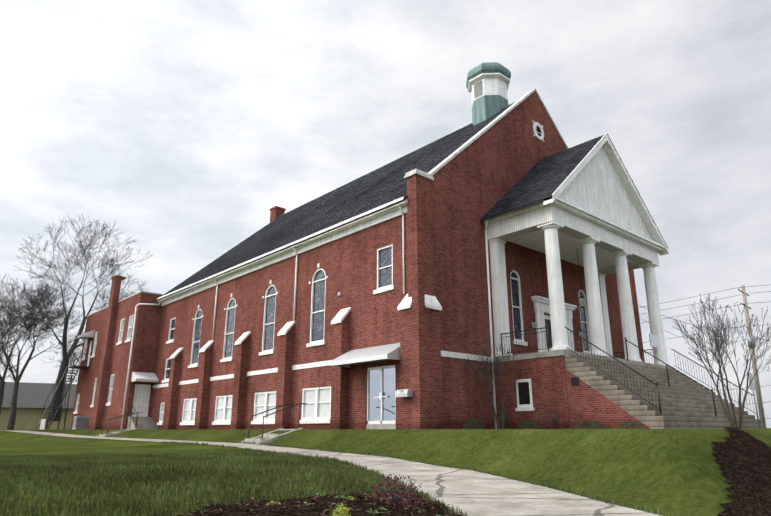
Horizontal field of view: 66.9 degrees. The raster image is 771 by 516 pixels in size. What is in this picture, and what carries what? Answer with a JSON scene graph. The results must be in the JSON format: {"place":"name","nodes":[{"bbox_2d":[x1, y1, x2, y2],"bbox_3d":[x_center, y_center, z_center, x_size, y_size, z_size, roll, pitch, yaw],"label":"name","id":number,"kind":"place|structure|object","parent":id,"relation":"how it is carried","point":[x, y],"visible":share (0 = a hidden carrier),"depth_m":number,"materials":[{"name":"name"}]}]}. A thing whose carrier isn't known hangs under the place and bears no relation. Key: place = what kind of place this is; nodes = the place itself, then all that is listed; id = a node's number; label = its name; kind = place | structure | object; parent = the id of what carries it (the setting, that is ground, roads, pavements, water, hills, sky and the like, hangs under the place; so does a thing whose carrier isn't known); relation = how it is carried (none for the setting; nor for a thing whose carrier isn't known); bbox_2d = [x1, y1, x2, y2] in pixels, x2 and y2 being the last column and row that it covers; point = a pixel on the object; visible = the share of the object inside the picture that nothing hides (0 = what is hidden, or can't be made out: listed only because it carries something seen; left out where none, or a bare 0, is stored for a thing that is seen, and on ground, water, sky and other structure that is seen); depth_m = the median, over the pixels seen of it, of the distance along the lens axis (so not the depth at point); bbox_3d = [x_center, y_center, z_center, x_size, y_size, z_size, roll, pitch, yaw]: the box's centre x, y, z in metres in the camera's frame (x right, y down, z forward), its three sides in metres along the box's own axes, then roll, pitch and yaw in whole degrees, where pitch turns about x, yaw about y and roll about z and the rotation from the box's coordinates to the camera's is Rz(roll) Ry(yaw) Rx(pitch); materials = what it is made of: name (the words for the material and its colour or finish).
{"place":"outdoors","nodes":[
{"label":"outdoors","id":0,"kind":"place"},
{"bbox_2d":[0,430,660,515],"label":"side path","id":1,"kind":"structure","parent":0,"point":[472,493],"depth_m":9.03,"materials":[{"name":"concrete"}]},
{"bbox_2d":[0,428,770,515],"bbox_3d":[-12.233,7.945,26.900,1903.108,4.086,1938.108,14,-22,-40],"label":"ground","id":2,"kind":"structure","parent":0,"point":[677,471],"depth_m":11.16,"materials":[{"name":"green plant"}]},
{"bbox_2d":[0,382,76,429],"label":"neighbour house","id":3,"kind":"structure","parent":2,"relation":"on","point":[31,399],"depth_m":65.81,"materials":[{"name":"yellow"}]},
{"bbox_2d":[0,281,82,413],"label":"bare tree","id":4,"kind":"object","parent":2,"relation":"on","point":[2,385],"visible":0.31,"depth_m":63.87,"materials":[{"name":"brown plant"}]},
{"bbox_2d":[40,419,45,429],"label":"utility box","id":5,"kind":"object","parent":2,"relation":"on","point":[42,425],"visible":1,"depth_m":46.66,"materials":[{"name":"paint"}]},
{"bbox_2d":[0,274,86,429],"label":"bare tree","id":6,"kind":"object","parent":2,"relation":"on","point":[29,327],"visible":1,"depth_m":47.16,"materials":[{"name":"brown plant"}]},
{"bbox_2d":[36,352,90,429],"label":"fire escape","id":7,"kind":"object","parent":2,"relation":"on","point":[73,366],"visible":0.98,"depth_m":48.21,"materials":[{"name":"black metal"}]},
{"bbox_2d":[45,332,84,382],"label":"bare tree","id":8,"kind":"object","parent":2,"relation":"on","point":[72,358],"visible":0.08,"depth_m":61.52,"materials":[{"name":"grey plant"}]},
{"bbox_2d":[71,416,88,429],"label":"ac unit","id":9,"kind":"object","parent":2,"relation":"on","point":[80,422],"visible":1,"depth_m":42.48,"materials":[{"name":"metal"}]},
{"bbox_2d":[16,215,153,420],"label":"bare tree","id":10,"kind":"object","parent":2,"relation":"on","point":[82,249],"visible":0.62,"depth_m":56.82,"materials":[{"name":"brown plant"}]},
{"bbox_2d":[70,291,163,429],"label":"annex walls","id":11,"kind":"structure","parent":2,"relation":"on","point":[145,340],"depth_m":41.52,"materials":[{"name":"red brick"}]},
{"bbox_2d":[90,272,125,429],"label":"chimney","id":12,"kind":"object","parent":11,"relation":"attached to","point":[101,388],"visible":0.9,"depth_m":43.15,"materials":[{"name":"red brick"}]},
{"bbox_2d":[87,341,150,416],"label":"doors","id":13,"kind":"structure","parent":11,"relation":"in","point":[141,399],"depth_m":39.79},
{"bbox_2d":[96,412,138,436],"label":"bank steps","id":14,"kind":"structure","parent":2,"relation":"on","point":[107,434],"depth_m":34.46,"materials":[{"name":"concrete"}]},
{"bbox_2d":[127,403,158,428],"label":"door steps","id":15,"kind":"structure","parent":2,"relation":"on","point":[145,423],"depth_m":38.54,"materials":[{"name":"concrete"}]},
{"bbox_2d":[241,403,306,444],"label":"bank steps","id":16,"kind":"structure","parent":2,"relation":"on","point":[261,439],"depth_m":22.09,"materials":[{"name":"concrete"}]},
{"bbox_2d":[150,213,407,428],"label":"church walls","id":17,"kind":"structure","parent":2,"relation":"on","point":[348,264],"depth_m":28.25,"materials":[{"name":"red brick"}]},
{"bbox_2d":[77,331,399,382],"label":"awnings","id":18,"kind":"object","parent":17,"relation":"attached to","point":[371,354],"visible":0.98,"depth_m":23.51,"materials":[{"name":"silver metal"}]},
{"bbox_2d":[157,197,406,305],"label":"cornice","id":19,"kind":"structure","parent":17,"relation":"attached to","point":[378,217],"depth_m":29.20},
{"bbox_2d":[164,174,442,428],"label":"buttresses","id":20,"kind":"structure","parent":17,"relation":"attached to","point":[420,361],"depth_m":23.42,"materials":[{"name":"red brick"}]},
{"bbox_2d":[121,205,496,428],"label":"downspouts","id":21,"kind":"object","parent":17,"relation":"attached to","point":[489,303],"visible":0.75,"depth_m":26.13,"materials":[{"name":"white paint"}]},
{"bbox_2d":[73,169,590,424],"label":"stone trim","id":22,"kind":"structure","parent":17,"relation":"attached to","point":[432,302],"depth_m":27.14,"materials":[{"name":"white stone"}]},
{"bbox_2d":[75,244,590,421],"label":"window frames","id":23,"kind":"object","parent":17,"relation":"attached to","point":[266,405],"depth_m":30.39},
{"bbox_2d":[77,247,588,420],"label":"window panes","id":24,"kind":"structure","parent":23,"relation":"in","point":[385,274],"depth_m":29.29,"materials":[{"name":"grey glass"}]},
{"bbox_2d":[157,104,512,300],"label":"roof","id":25,"kind":"structure","parent":17,"relation":"on","point":[383,185],"depth_m":34.31,"materials":[{"name":"black"}]},
{"bbox_2d":[270,206,285,221],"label":"chimney","id":26,"kind":"object","parent":25,"relation":"on","point":[276,212],"visible":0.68,"depth_m":50.84,"materials":[{"name":"red brick"}]},
{"bbox_2d":[165,88,567,293],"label":"roof coping","id":27,"kind":"structure","parent":25,"relation":"on","point":[472,139],"depth_m":30.44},
{"bbox_2d":[466,62,510,124],"bbox_3d":[6.172,-9.390,34.675,2.550,4.360,2.550,14,-22,-40],"label":"cupola","id":28,"kind":"object","parent":25,"relation":"on","point":[487,84],"visible":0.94,"depth_m":33.87,"materials":[{"name":"teal metal"}]},
{"bbox_2d":[366,365,395,428],"bbox_3d":[-0.142,5.516,23.093,0.140,2.420,1.780,14,-22,-40],"label":"double door","id":29,"kind":"structure","parent":17,"relation":"in","point":[381,401],"depth_m":23.10,"materials":[{"name":"white glass"}]},
{"bbox_2d":[395,389,412,397],"bbox_3d":[0.663,4.913,21.222,0.310,0.280,0.620,14,-22,-40],"label":"mailbox","id":30,"kind":"object","parent":17,"relation":"attached to","point":[400,393],"visible":0.94,"depth_m":21.07,"materials":[{"name":"metal"}]},
{"bbox_2d":[185,492,462,515],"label":"mulch bed","id":31,"kind":"object","parent":2,"relation":"on","point":[265,509],"visible":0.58,"depth_m":5.53,"materials":[{"name":"brown soil"}]},
{"bbox_2d":[60,473,463,515],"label":"bed plants","id":32,"kind":"object","parent":31,"relation":"on","point":[395,497],"visible":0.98,"depth_m":6.30,"materials":[{"name":"green leaves"},{"name":"purple-red foliage"}]},
{"bbox_2d":[463,340,528,428],"bbox_3d":[4.461,5.000,23.127,2.377,3.451,2.546,-6,-18,20],"label":"crepe myrtle tree","id":33,"kind":"object","parent":2,"relation":"on","point":[482,362],"visible":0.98,"depth_m":22.94,"materials":[{"name":"brown plant"}]},
{"bbox_2d":[463,405,644,428],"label":"foundation shrubs","id":34,"kind":"object","parent":2,"relation":"on","point":[532,422],"visible":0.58,"depth_m":21.57,"materials":[{"name":"green plant"}]},
{"bbox_2d":[488,221,673,428],"bbox_3d":[9.370,4.162,26.955,9.930,9.200,3.400,14,-22,-40],"label":"portico","id":35,"kind":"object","parent":2,"relation":"on","point":[538,389],"visible":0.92,"depth_m":24.43,"materials":[{"name":"white paint"}]},
{"bbox_2d":[483,197,664,274],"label":"portico entablature","id":36,"kind":"structure","parent":35,"relation":"on","point":[519,227],"depth_m":26.56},
{"bbox_2d":[480,133,668,255],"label":"portico roof","id":37,"kind":"structure","parent":36,"relation":"on","point":[547,180],"depth_m":27.56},
{"bbox_2d":[558,146,654,241],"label":"pediment","id":38,"kind":"structure","parent":36,"relation":"on","point":[596,186],"depth_m":27.77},
{"bbox_2d":[565,354,762,428],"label":"front stairs","id":39,"kind":"structure","parent":2,"relation":"on","point":[603,398],"depth_m":21.60,"materials":[{"name":"concrete"}]},
{"bbox_2d":[501,326,756,415],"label":"iron railings","id":40,"kind":"object","parent":39,"relation":"on","point":[653,339],"visible":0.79,"depth_m":23.73,"materials":[{"name":"black metal"}]},
{"bbox_2d":[711,427,770,515],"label":"mulch bed","id":41,"kind":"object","parent":2,"relation":"on","point":[744,459],"depth_m":8.18,"materials":[{"name":"brown soil"}]},
{"bbox_2d":[672,293,770,428],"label":"crepe myrtle tree","id":42,"kind":"object","parent":41,"relation":"on","point":[718,347],"visible":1,"depth_m":18.75,"materials":[{"name":"brown plant"}]},
{"bbox_2d":[738,285,766,428],"bbox_3d":[24.240,6.944,38.354,2.456,10.507,0.542,14,-22,-40],"label":"utility pole","id":43,"kind":"object","parent":2,"relation":"on","point":[758,390],"visible":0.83,"depth_m":38.29,"materials":[{"name":"brown wood"}]},
{"bbox_2d":[633,285,770,418],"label":"overhead wires","id":44,"kind":"object","parent":43,"relation":"attached to","point":[704,326],"visible":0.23,"depth_m":40.17,"materials":[{"name":"black metal"}]},
{"bbox_2d":[748,373,760,428],"bbox_3d":[15.540,6.007,24.547,0.600,2.300,0.056,14,-22,-40],"label":"street sign","id":45,"kind":"object","parent":2,"relation":"on","point":[752,385],"visible":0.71,"depth_m":24.61,"materials":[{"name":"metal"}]},
{"bbox_2d":[0,0,770,427],"label":"sky","id":46,"kind":"structure","parent":0,"point":[180,125],"materials":[{"name":"grey"}]},
{"bbox_2d":[431,92,644,428],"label":"church wall","id":47,"kind":"structure","parent":0,"point":[477,180],"depth_m":26.02,"materials":[{"name":"red brick"}]},
{"bbox_2d":[532,120,544,141],"bbox_3d":[8.228,-6.841,31.541,1.032,1.032,0.170,14,-22,-40],"label":"church round window","id":48,"kind":"structure","parent":47,"relation":"in","point":[536,131],"depth_m":31.55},
{"bbox_2d":[531,295,576,351],"bbox_3d":[8.291,3.643,28.382,3.560,3.120,0.460,14,-22,-40],"label":"door surround","id":49,"kind":"object","parent":47,"relation":"in","point":[541,306],"visible":0.31,"depth_m":28.03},
{"bbox_2d":[531,252,585,337],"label":"portico lanterns","id":50,"kind":"object","parent":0,"point":[581,301],"visible":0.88,"depth_m":27.58,"materials":[{"name":"black metal"}]}
]}

